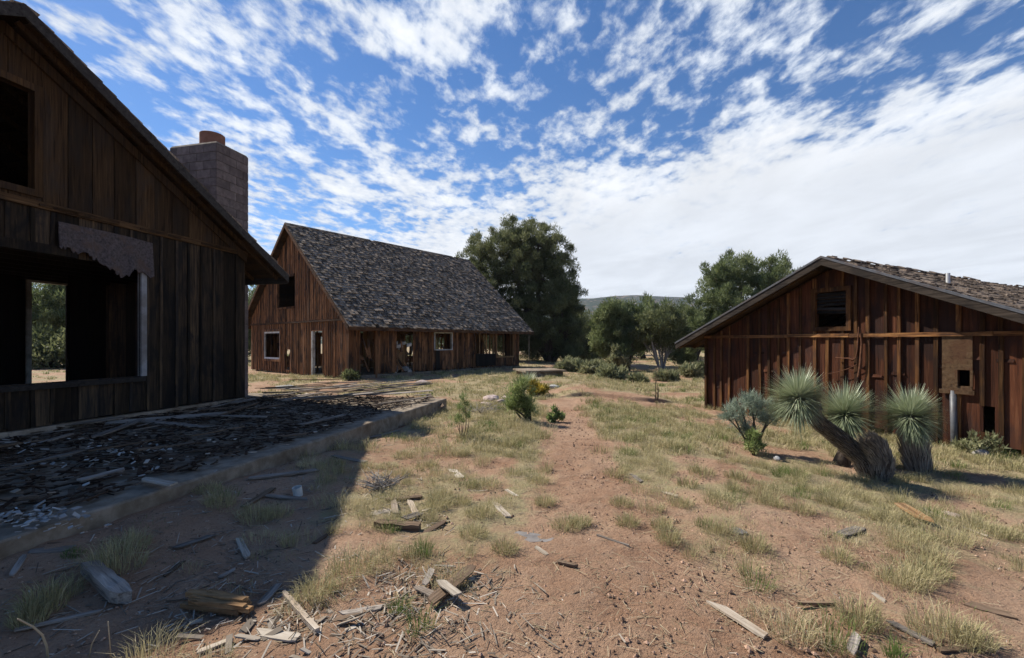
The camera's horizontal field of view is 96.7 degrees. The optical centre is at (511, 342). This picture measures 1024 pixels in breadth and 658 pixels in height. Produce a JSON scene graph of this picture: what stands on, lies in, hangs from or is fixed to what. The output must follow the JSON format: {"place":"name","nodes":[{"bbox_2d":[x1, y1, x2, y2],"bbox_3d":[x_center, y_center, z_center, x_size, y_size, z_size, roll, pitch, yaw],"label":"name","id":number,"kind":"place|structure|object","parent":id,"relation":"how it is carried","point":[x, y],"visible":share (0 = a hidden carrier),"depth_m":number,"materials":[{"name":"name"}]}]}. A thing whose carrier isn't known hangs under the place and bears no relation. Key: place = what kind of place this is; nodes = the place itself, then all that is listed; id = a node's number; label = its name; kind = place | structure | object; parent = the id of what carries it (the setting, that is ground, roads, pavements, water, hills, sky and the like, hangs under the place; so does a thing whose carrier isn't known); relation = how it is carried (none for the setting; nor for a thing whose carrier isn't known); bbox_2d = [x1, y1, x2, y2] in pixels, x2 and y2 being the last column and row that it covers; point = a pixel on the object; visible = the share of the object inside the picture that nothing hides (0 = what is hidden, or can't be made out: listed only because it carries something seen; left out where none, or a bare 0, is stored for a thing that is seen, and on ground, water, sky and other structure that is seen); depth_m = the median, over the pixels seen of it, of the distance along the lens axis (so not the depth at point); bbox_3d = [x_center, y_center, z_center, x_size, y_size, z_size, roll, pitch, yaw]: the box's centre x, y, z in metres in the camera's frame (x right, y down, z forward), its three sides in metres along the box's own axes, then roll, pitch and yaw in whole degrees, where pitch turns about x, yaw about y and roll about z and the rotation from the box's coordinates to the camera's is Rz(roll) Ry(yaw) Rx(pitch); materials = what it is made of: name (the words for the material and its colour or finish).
{"place":"outdoors","nodes":[
{"label":"outdoors","id":0,"kind":"place"},
{"bbox_2d":[0,344,1023,657],"bbox_3d":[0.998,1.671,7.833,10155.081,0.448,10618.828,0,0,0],"label":"ground","id":1,"kind":"structure","parent":0,"point":[580,546],"depth_m":3.35,"materials":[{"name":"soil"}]},
{"bbox_2d":[9,554,26,575],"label":"wood plank","id":2,"kind":"object","parent":1,"relation":"on","point":[18,565],"visible":1,"depth_m":3.00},
{"bbox_2d":[17,618,48,657],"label":"dry stalk","id":3,"kind":"object","parent":1,"relation":"on","point":[43,639],"visible":1,"depth_m":2.28,"materials":[{"name":"plant"}]},
{"bbox_2d":[32,282,64,363],"bbox_3d":[-33.452,-1.831,32.881,8.607,7.306,6.062,0,0,25],"label":"juniper tree","id":4,"kind":"object","parent":1,"relation":"on","point":[48,303],"visible":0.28,"depth_m":30.98,"materials":[{"name":"green plant"}]},
{"bbox_2d":[32,321,64,368],"bbox_3d":[-29.267,0.103,29.102,4.846,3.128,4.791,0,0,-43],"label":"shrub","id":5,"kind":"object","parent":1,"relation":"on","point":[46,353],"visible":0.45,"depth_m":28.24,"materials":[{"name":"green plant"}]},
{"bbox_2d":[28,545,76,552],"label":"wood plank","id":6,"kind":"object","parent":1,"relation":"on","point":[51,550],"visible":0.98,"depth_m":3.20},
{"bbox_2d":[14,608,103,631],"bbox_3d":[-2.559,1.571,2.583,0.362,0.013,0.038,5,-3,-39],"label":"wood plank","id":7,"kind":"object","parent":1,"relation":"on","point":[62,619],"visible":0.95,"depth_m":2.58,"materials":[{"name":"wood"}]},
{"bbox_2d":[80,560,131,603],"bbox_3d":[-2.589,1.522,2.904,0.542,0.081,0.101,9,4,29],"label":"beam stub","id":8,"kind":"object","parent":1,"relation":"on","point":[109,585],"visible":0.97,"depth_m":2.86,"materials":[{"name":"grey wood"}]},
{"bbox_2d":[0,0,289,438],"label":"ruined house","id":9,"kind":"structure","parent":1,"relation":"on","point":[123,225],"depth_m":8.32,"materials":[{"name":"brown wood"}]},
{"bbox_2d":[0,69,42,197],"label":"window","id":10,"kind":"structure","parent":9,"relation":"in","point":[37,190],"depth_m":6.65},
{"bbox_2d":[25,279,67,383],"bbox_3d":[-10.801,-0.064,10.557,0.100,2.808,0.773,0,0,13],"label":"doorway","id":11,"kind":"structure","parent":9,"relation":"in","point":[28,283],"depth_m":10.20,"materials":[{"name":"brown paint"}]},
{"bbox_2d":[0,236,146,392],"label":"window","id":12,"kind":"structure","parent":9,"relation":"in","point":[6,242],"depth_m":7.13,"materials":[{"name":"grey paint"}]},
{"bbox_2d":[163,560,185,576],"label":"wood plank","id":13,"kind":"object","parent":1,"relation":"on","point":[174,568],"visible":0.98,"depth_m":3.17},
{"bbox_2d":[172,534,215,547],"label":"wood plank","id":14,"kind":"object","parent":1,"relation":"on","point":[190,542],"visible":1,"depth_m":3.54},
{"bbox_2d":[196,638,233,654],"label":"wood plank","id":15,"kind":"object","parent":1,"relation":"on","point":[213,645],"visible":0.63,"depth_m":2.39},
{"bbox_2d":[180,589,253,615],"bbox_3d":[-1.761,1.556,2.753,0.473,0.078,0.134,0,0,9],"label":"split log","id":16,"kind":"object","parent":1,"relation":"on","point":[216,601],"visible":1,"depth_m":2.71,"materials":[{"name":"beige wood"}]},
{"bbox_2d":[0,393,446,559],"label":"porch slab","id":17,"kind":"structure","parent":1,"relation":"on","point":[103,509],"depth_m":5.21,"materials":[{"name":"concrete"}]},
{"bbox_2d":[0,495,39,501],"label":"wood plank","id":18,"kind":"object","parent":17,"relation":"on","point":[25,497],"visible":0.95,"depth_m":3.79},
{"bbox_2d":[0,435,216,538],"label":"plaster flakes","id":19,"kind":"object","parent":17,"relation":"on","point":[45,517],"visible":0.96,"depth_m":3.46,"materials":[{"name":"paint"}]},
{"bbox_2d":[105,412,226,424],"bbox_3d":[-5.879,1.286,7.822,1.676,0.027,0.135,-1,16,-33],"label":"wood plank","id":20,"kind":"object","parent":17,"relation":"on","point":[163,417],"visible":0.82,"depth_m":7.83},
{"bbox_2d":[137,442,200,450],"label":"wood plank","id":21,"kind":"object","parent":17,"relation":"on","point":[165,446],"visible":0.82,"depth_m":5.69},
{"bbox_2d":[0,393,435,523],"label":"rotten wood litter","id":22,"kind":"object","parent":17,"relation":"on","point":[141,470],"visible":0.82,"depth_m":5.91,"materials":[{"name":"wood"}]},
{"bbox_2d":[0,450,83,469],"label":"wood plank","id":23,"kind":"object","parent":22,"relation":"on","point":[39,460],"visible":0.97,"depth_m":4.97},
{"bbox_2d":[65,416,124,425],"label":"wood plank","id":24,"kind":"object","parent":22,"relation":"on","point":[95,421],"visible":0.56,"depth_m":7.28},
{"bbox_2d":[76,467,124,480],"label":"wood plank","id":25,"kind":"object","parent":22,"relation":"on","point":[98,475],"visible":0.98,"depth_m":4.40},
{"bbox_2d":[84,419,144,439],"bbox_3d":[-5.962,1.289,6.891,0.115,0.025,1.590,0,0,-18],"label":"wood plank","id":26,"kind":"object","parent":22,"relation":"on","point":[115,428],"visible":0.92,"depth_m":6.82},
{"bbox_2d":[87,439,155,451],"bbox_3d":[-4.895,1.284,5.728,0.074,0.019,0.709,0,0,24],"label":"wood plank","id":27,"kind":"object","parent":22,"relation":"on","point":[114,446],"visible":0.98,"depth_m":5.68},
{"bbox_2d":[142,477,177,486],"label":"wood plank","id":28,"kind":"object","parent":22,"relation":"on","point":[161,482],"visible":1,"depth_m":4.20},
{"bbox_2d":[138,420,210,427],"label":"wood plank","id":29,"kind":"object","parent":22,"relation":"on","point":[172,423],"visible":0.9,"depth_m":7.24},
{"bbox_2d":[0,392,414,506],"bbox_3d":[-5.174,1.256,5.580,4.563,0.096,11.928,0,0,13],"label":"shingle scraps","id":30,"kind":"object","parent":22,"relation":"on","point":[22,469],"visible":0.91,"depth_m":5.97,"materials":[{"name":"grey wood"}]},
{"bbox_2d":[201,415,267,416],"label":"wood plank","id":31,"kind":"object","parent":22,"relation":"on","point":[233,416],"visible":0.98,"depth_m":7.94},
{"bbox_2d":[298,414,345,424],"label":"wood plank","id":32,"kind":"object","parent":22,"relation":"on","point":[327,418],"visible":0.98,"depth_m":7.66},
{"bbox_2d":[369,390,433,394],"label":"wood plank","id":33,"kind":"object","parent":17,"relation":"on","point":[402,392],"visible":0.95,"depth_m":11.05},
{"bbox_2d":[236,538,249,558],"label":"wood plank","id":34,"kind":"object","parent":1,"relation":"on","point":[244,550],"visible":0.98,"depth_m":3.50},
{"bbox_2d":[240,487,275,507],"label":"wood plank","id":35,"kind":"object","parent":1,"relation":"on","point":[262,494],"visible":0.97,"depth_m":4.46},
{"bbox_2d":[247,285,288,358],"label":"juniper tree","id":36,"kind":"object","parent":1,"relation":"on","point":[250,295],"visible":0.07,"depth_m":40.23,"materials":[{"name":"green plant"}]},
{"bbox_2d":[257,582,282,605],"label":"wood plank","id":37,"kind":"object","parent":1,"relation":"on","point":[269,593],"visible":1,"depth_m":2.88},
{"bbox_2d":[256,628,300,641],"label":"wood plank","id":38,"kind":"object","parent":1,"relation":"on","point":[283,636],"visible":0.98,"depth_m":2.46,"materials":[{"name":"wood"}]},
{"bbox_2d":[249,468,318,479],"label":"wood plank","id":39,"kind":"object","parent":1,"relation":"on","point":[280,474],"visible":0.94,"depth_m":5.14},
{"bbox_2d":[265,494,307,500],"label":"wood plank","id":40,"kind":"object","parent":1,"relation":"on","point":[286,497],"visible":1,"depth_m":4.55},
{"bbox_2d":[292,485,302,496],"bbox_3d":[-2.195,1.521,4.658,0.094,0.095,0.093,-6,9,0],"label":"white can","id":41,"kind":"object","parent":1,"relation":"on","point":[297,490],"visible":0.9,"depth_m":4.63,"materials":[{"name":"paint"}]},
{"bbox_2d":[282,590,319,633],"bbox_3d":[-1.252,1.575,2.679,0.033,0.034,0.536,0,0,-45],"label":"bleached stick","id":42,"kind":"object","parent":1,"relation":"on","point":[311,624],"visible":0.94,"depth_m":2.63,"materials":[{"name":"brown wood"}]},
{"bbox_2d":[0,419,625,657],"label":"wood splinters","id":43,"kind":"object","parent":1,"relation":"on","point":[281,624],"visible":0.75,"depth_m":2.70,"materials":[{"name":"wood"}]},
{"bbox_2d":[175,496,476,657],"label":"broken shingles","id":44,"kind":"object","parent":1,"relation":"on","point":[248,624],"visible":0.79,"depth_m":2.50,"materials":[{"name":"grey wood"}]},
{"bbox_2d":[331,609,366,622],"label":"wood plank","id":45,"kind":"object","parent":1,"relation":"on","point":[341,617],"visible":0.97,"depth_m":2.62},
{"bbox_2d":[339,368,360,380],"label":"shrub","id":46,"kind":"object","parent":1,"relation":"on","point":[346,374],"visible":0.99,"depth_m":19.31,"materials":[{"name":"green plant"}]},
{"bbox_2d":[338,604,382,614],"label":"wood plank","id":47,"kind":"object","parent":1,"relation":"on","point":[345,612],"visible":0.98,"depth_m":2.68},
{"bbox_2d":[357,469,409,491],"bbox_3d":[-1.409,1.508,4.995,0.570,0.199,0.544,0,0,0],"label":"dead brush","id":48,"kind":"object","parent":1,"relation":"on","point":[376,485],"visible":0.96,"depth_m":4.97,"materials":[{"name":"grey plant"}]},
{"bbox_2d":[247,222,533,378],"bbox_3d":[-7.155,-2.190,27.975,11.449,7.780,13.320,0,0,39],"label":"steep roof cabin","id":49,"kind":"object","parent":1,"relation":"on","point":[340,291],"visible":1,"depth_m":23.83,"materials":[{"name":"brown wood"}]},
{"bbox_2d":[262,329,280,361],"bbox_3d":[-12.949,0.128,24.603,2.178,1.722,0.130,0,0,39],"label":"window","id":50,"kind":"structure","parent":49,"relation":"in","point":[264,358],"depth_m":24.75,"materials":[{"name":"white paint"}]},
{"bbox_2d":[276,273,294,309],"bbox_3d":[-11.710,-2.630,23.567,1.998,1.751,0.130,0,0,39],"label":"window","id":51,"kind":"structure","parent":49,"relation":"in","point":[293,274],"depth_m":24.09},
{"bbox_2d":[311,330,322,374],"bbox_3d":[-9.188,0.497,21.569,1.000,2.205,0.140,0,0,39],"label":"doorway","id":52,"kind":"structure","parent":49,"relation":"in","point":[313,331],"depth_m":21.82,"materials":[{"name":"white paint"}]},
{"bbox_2d":[358,330,376,378],"bbox_3d":[-6.562,0.485,20.629,0.130,2.230,0.977,0,0,39],"label":"doorway","id":53,"kind":"structure","parent":49,"relation":"in","point":[375,333],"depth_m":20.90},
{"bbox_2d":[434,332,452,349],"bbox_3d":[-3.672,-0.087,24.220,0.130,0.957,1.296,0,0,39],"label":"window","id":54,"kind":"structure","parent":49,"relation":"in","point":[451,334],"depth_m":24.50,"materials":[{"name":"white paint"}]},
{"bbox_2d":[374,519,420,531],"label":"plank","id":55,"kind":"object","parent":1,"relation":"on","point":[412,526],"visible":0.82,"depth_m":3.86,"materials":[{"name":"brown wood"}]},
{"bbox_2d":[386,495,421,500],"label":"wood plank","id":56,"kind":"object","parent":1,"relation":"on","point":[413,497],"visible":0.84,"depth_m":4.63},
{"bbox_2d":[414,586,433,596],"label":"wood plank","id":57,"kind":"object","parent":1,"relation":"on","point":[423,590],"visible":0.68,"depth_m":2.87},
{"bbox_2d":[410,519,445,539],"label":"wood plank","id":58,"kind":"object","parent":1,"relation":"on","point":[436,525],"visible":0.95,"depth_m":3.89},
{"bbox_2d":[422,568,434,585],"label":"wood plank","id":59,"kind":"object","parent":1,"relation":"on","point":[425,581],"visible":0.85,"depth_m":2.99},
{"bbox_2d":[447,391,475,435],"bbox_3d":[-0.857,1.197,7.538,0.545,0.889,0.350,0,0,0],"label":"tall weed","id":60,"kind":"object","parent":1,"relation":"on","point":[464,410],"visible":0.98,"depth_m":7.53,"materials":[{"name":"green plant"}]},
{"bbox_2d":[465,576,474,580],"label":"wood plank","id":61,"kind":"object","parent":1,"relation":"on","point":[470,578],"visible":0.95,"depth_m":3.03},
{"bbox_2d":[427,564,475,605],"bbox_3d":[-0.378,1.534,2.910,0.084,0.017,0.497,10,4,27],"label":"wood plank","id":62,"kind":"object","parent":61,"relation":"on","point":[438,594],"visible":0.84,"depth_m":2.90,"materials":[{"name":"wood"}]},
{"bbox_2d":[436,580,461,595],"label":"wood plank","id":63,"kind":"object","parent":62,"relation":"on","point":[449,587],"visible":1,"depth_m":2.79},
{"bbox_2d":[461,401,508,412],"bbox_3d":[-0.704,1.492,10.359,1.209,0.242,1.055,0,0,29],"label":"dead brush","id":64,"kind":"object","parent":1,"relation":"on","point":[487,408],"visible":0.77,"depth_m":10.34,"materials":[{"name":"grey plant"}]},
{"bbox_2d":[494,502,510,517],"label":"wood plank","id":65,"kind":"object","parent":1,"relation":"on","point":[506,514],"visible":0.76,"depth_m":4.29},
{"bbox_2d":[499,373,541,420],"bbox_3d":[0.183,1.098,9.103,0.970,1.119,0.747,0,0,0],"label":"needle bush","id":66,"kind":"object","parent":1,"relation":"on","point":[519,400],"visible":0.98,"depth_m":9.03,"materials":[{"name":"green plant"}]},
{"bbox_2d":[455,213,588,361],"bbox_3d":[0.835,-4.749,39.864,12.329,13.404,9.338,0,0,0],"label":"juniper tree","id":67,"kind":"object","parent":1,"relation":"on","point":[526,267],"visible":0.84,"depth_m":37.98,"materials":[{"name":"green plant"}]},
{"bbox_2d":[515,531,553,542],"bbox_3d":[0.136,1.587,3.704,0.508,0.016,0.184,0,0,20],"label":"flat stone","id":68,"kind":"object","parent":1,"relation":"on","point":[532,537],"visible":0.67,"depth_m":3.69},
{"bbox_2d":[527,377,549,395],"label":"shrub","id":69,"kind":"object","parent":1,"relation":"on","point":[543,388],"visible":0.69,"depth_m":13.71,"materials":[{"name":"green plant"}]},
{"bbox_2d":[513,368,566,376],"bbox_3d":[1.316,1.460,22.122,2.044,0.360,2.044,0,0,-16],"label":"well cover","id":70,"kind":"object","parent":1,"relation":"on","point":[543,372],"visible":0.82,"depth_m":21.36,"materials":[{"name":"concrete"}]},
{"bbox_2d":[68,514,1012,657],"bbox_3d":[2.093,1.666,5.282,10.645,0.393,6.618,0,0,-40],"label":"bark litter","id":71,"kind":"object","parent":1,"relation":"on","point":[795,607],"visible":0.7,"depth_m":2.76,"materials":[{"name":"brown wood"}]},
{"bbox_2d":[545,403,565,422],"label":"shrub","id":72,"kind":"object","parent":1,"relation":"on","point":[554,415],"visible":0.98,"depth_m":9.17,"materials":[{"name":"green plant"}]},
{"bbox_2d":[87,423,1023,657],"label":"dry stalks","id":73,"kind":"object","parent":1,"relation":"on","point":[725,623],"visible":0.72,"depth_m":2.94,"materials":[{"name":"plant"}]},
{"bbox_2d":[552,358,570,370],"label":"shrub","id":74,"kind":"object","parent":1,"relation":"on","point":[562,363],"visible":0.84,"depth_m":25.96,"materials":[{"name":"green plant"}]},
{"bbox_2d":[557,559,577,567],"bbox_3d":[0.392,1.574,3.244,0.159,0.021,0.033,1,1,25],"label":"stick","id":75,"kind":"object","parent":1,"relation":"on","point":[566,563],"visible":1,"depth_m":3.23,"materials":[{"name":"brown wood"}]},
{"bbox_2d":[564,354,583,371],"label":"shrub","id":76,"kind":"object","parent":1,"relation":"on","point":[573,365],"visible":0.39,"depth_m":25.99,"materials":[{"name":"green plant"}]},
{"bbox_2d":[574,309,602,360],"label":"juniper tree","id":77,"kind":"object","parent":1,"relation":"on","point":[589,355],"visible":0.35,"depth_m":45.27,"materials":[{"name":"green plant"}]},
{"bbox_2d":[572,357,605,373],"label":"shrub","id":78,"kind":"object","parent":1,"relation":"on","point":[588,367],"visible":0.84,"depth_m":25.06,"materials":[{"name":"green plant"}]},
{"bbox_2d":[593,361,630,379],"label":"shrub","id":79,"kind":"object","parent":1,"relation":"on","point":[607,370],"visible":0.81,"depth_m":21.74,"materials":[{"name":"green plant"}]},
{"bbox_2d":[605,341,633,367],"bbox_3d":[6.799,0.762,29.033,1.922,1.767,1.767,0,0,0],"label":"shrub","id":80,"kind":"object","parent":1,"relation":"on","point":[617,358],"visible":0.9,"depth_m":28.65,"materials":[{"name":"green plant"}]},
{"bbox_2d":[586,295,653,370],"bbox_3d":[7.297,-0.555,30.430,4.826,5.245,4.080,0,0,0],"label":"juniper tree","id":81,"kind":"object","parent":1,"relation":"on","point":[609,324],"visible":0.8,"depth_m":29.65,"materials":[{"name":"green plant"}]},
{"bbox_2d":[624,371,650,383],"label":"shrub","id":82,"kind":"object","parent":1,"relation":"on","point":[635,377],"visible":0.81,"depth_m":20.65,"materials":[{"name":"green plant"}]},
{"bbox_2d":[623,292,682,358],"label":"juniper tree","id":83,"kind":"object","parent":1,"relation":"on","point":[649,301],"visible":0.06,"depth_m":50.37,"materials":[{"name":"green plant"}]},
{"bbox_2d":[627,301,692,369],"bbox_3d":[9.425,-0.308,28.519,4.285,4.637,3.514,0,0,0],"label":"juniper tree","id":84,"kind":"object","parent":1,"relation":"on","point":[665,332],"visible":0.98,"depth_m":28.11,"materials":[{"name":"green plant"}]},
{"bbox_2d":[650,367,682,381],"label":"shrub","id":85,"kind":"object","parent":1,"relation":"on","point":[663,375],"visible":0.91,"depth_m":21.96,"materials":[{"name":"green plant"}]},
{"bbox_2d":[664,315,697,366],"bbox_3d":[12.792,-0.067,33.976,2.973,4.279,3.116,0,0,0],"label":"juniper tree","id":86,"kind":"object","parent":1,"relation":"on","point":[688,354],"visible":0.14,"depth_m":33.40,"materials":[{"name":"green plant"}]},
{"bbox_2d":[667,301,704,360],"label":"juniper tree","id":87,"kind":"object","parent":1,"relation":"on","point":[698,352],"visible":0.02,"depth_m":45.43,"materials":[{"name":"green plant"}]},
{"bbox_2d":[676,358,703,377],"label":"shrub","id":88,"kind":"object","parent":1,"relation":"on","point":[686,370],"visible":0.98,"depth_m":24.38,"materials":[{"name":"green plant"}]},
{"bbox_2d":[672,248,795,350],"bbox_3d":[15.502,-2.208,31.000,9.239,8.657,5.479,0,0,0],"label":"juniper tree","id":89,"kind":"object","parent":1,"relation":"on","point":[723,284],"visible":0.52,"depth_m":30.36,"materials":[{"name":"green plant"}]},
{"bbox_2d":[706,600,767,638],"bbox_3d":[1.309,1.601,2.656,0.065,0.015,0.390,0,0,-24],"label":"wood plank","id":90,"kind":"object","parent":1,"relation":"on","point":[743,621],"visible":1,"depth_m":2.62,"materials":[{"name":"wood"}]},
{"bbox_2d":[715,388,784,440],"bbox_3d":[3.851,1.235,7.296,1.174,1.102,0.574,0,0,0],"label":"sagebrush","id":91,"kind":"object","parent":1,"relation":"on","point":[747,402],"visible":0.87,"depth_m":7.26,"materials":[{"name":"green plant"}]},
{"bbox_2d":[742,427,768,455],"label":"shrub","id":92,"kind":"object","parent":1,"relation":"on","point":[754,444],"visible":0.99,"depth_m":6.93,"materials":[{"name":"green plant"}]},
{"bbox_2d":[797,601,834,605],"bbox_3d":[1.859,1.592,2.783,0.224,0.022,0.021,-1,0,4],"label":"stick","id":93,"kind":"object","parent":1,"relation":"on","point":[813,603],"visible":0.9,"depth_m":2.78,"materials":[{"name":"brown wood"}]},
{"bbox_2d":[758,364,896,482],"bbox_3d":[4.597,1.126,6.488,2.446,1.747,1.422,0,0,-35],"label":"yucca","id":94,"kind":"object","parent":1,"relation":"on","point":[870,454],"visible":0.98,"depth_m":6.13,"materials":[{"name":"green plant"}]},
{"bbox_2d":[675,256,1023,456],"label":"barn","id":95,"kind":"structure","parent":1,"relation":"on","point":[876,329],"depth_m":9.12,"materials":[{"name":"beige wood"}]},
{"bbox_2d":[811,285,851,330],"bbox_3d":[6.879,-0.723,9.786,0.145,0.934,0.789,0,0,-27],"label":"vent window","id":96,"kind":"structure","parent":95,"relation":"in","point":[847,290],"depth_m":9.76,"materials":[{"name":"wood"}]},
{"bbox_2d":[838,526,865,536],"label":"wood plank","id":97,"kind":"object","parent":1,"relation":"on","point":[856,529],"visible":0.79,"depth_m":3.95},
{"bbox_2d":[847,632,860,655],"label":"wood plank","id":98,"kind":"object","parent":1,"relation":"on","point":[854,639],"visible":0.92,"depth_m":2.38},
{"bbox_2d":[868,382,948,472],"bbox_3d":[5.831,1.265,6.591,1.030,1.441,1.044,0,0,0],"label":"yucca","id":99,"kind":"object","parent":1,"relation":"on","point":[912,424],"visible":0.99,"depth_m":6.49,"materials":[{"name":"green plant"}]},
{"bbox_2d":[886,620,934,645],"bbox_3d":[2.197,1.594,2.511,0.046,0.012,0.226,0,0,-20],"label":"wood plank","id":100,"kind":"object","parent":1,"relation":"on","point":[913,633],"visible":0.98,"depth_m":2.50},
{"bbox_2d":[894,503,933,522],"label":"wood plank","id":101,"kind":"object","parent":1,"relation":"on","point":[917,513],"visible":0.79,"depth_m":4.51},
{"bbox_2d":[949,390,957,441],"bbox_3d":[7.744,1.445,7.975,0.095,1.222,0.150,0,0,25],"label":"pipe post","id":102,"kind":"object","parent":1,"relation":"on","point":[953,418],"visible":0.66,"depth_m":7.95,"materials":[{"name":"metal"}]},
{"bbox_2d":[936,644,975,652],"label":"wood plank","id":103,"kind":"object","parent":1,"relation":"on","point":[945,649],"visible":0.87,"depth_m":2.37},
{"bbox_2d":[950,429,1011,453],"bbox_3d":[7.656,1.632,7.487,0.589,0.507,0.715,0,0,0],"label":"shrub","id":104,"kind":"object","parent":1,"relation":"on","point":[973,444],"visible":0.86,"depth_m":7.39,"materials":[{"name":"green plant"}]},
{"bbox_2d":[963,601,1017,619],"bbox_3d":[2.898,1.620,2.771,0.233,0.014,0.099,4,2,33],"label":"wood plank","id":105,"kind":"object","parent":1,"relation":"on","point":[992,609],"visible":1,"depth_m":2.76,"materials":[{"name":"wood"}]},
{"bbox_2d":[0,353,1023,657],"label":"dry grass","id":106,"kind":"structure","parent":0,"point":[54,595],"depth_m":4.56,"materials":[{"name":"plant"}]},
{"bbox_2d":[4,0,1023,298],"label":"sky","id":107,"kind":"structure","parent":0,"point":[661,138],"materials":[{"name":"blue"}]},
{"bbox_2d":[315,295,733,343],"bbox_3d":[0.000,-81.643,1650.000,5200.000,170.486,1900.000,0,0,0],"label":"hills","id":108,"kind":"structure","parent":0,"point":[591,304],"depth_m":1252.52,"materials":[{"name":"plant"}]},
{"bbox_2d":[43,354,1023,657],"bbox_3d":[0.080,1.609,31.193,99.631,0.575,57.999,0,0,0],"label":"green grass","id":109,"kind":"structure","parent":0,"point":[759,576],"depth_m":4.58,"materials":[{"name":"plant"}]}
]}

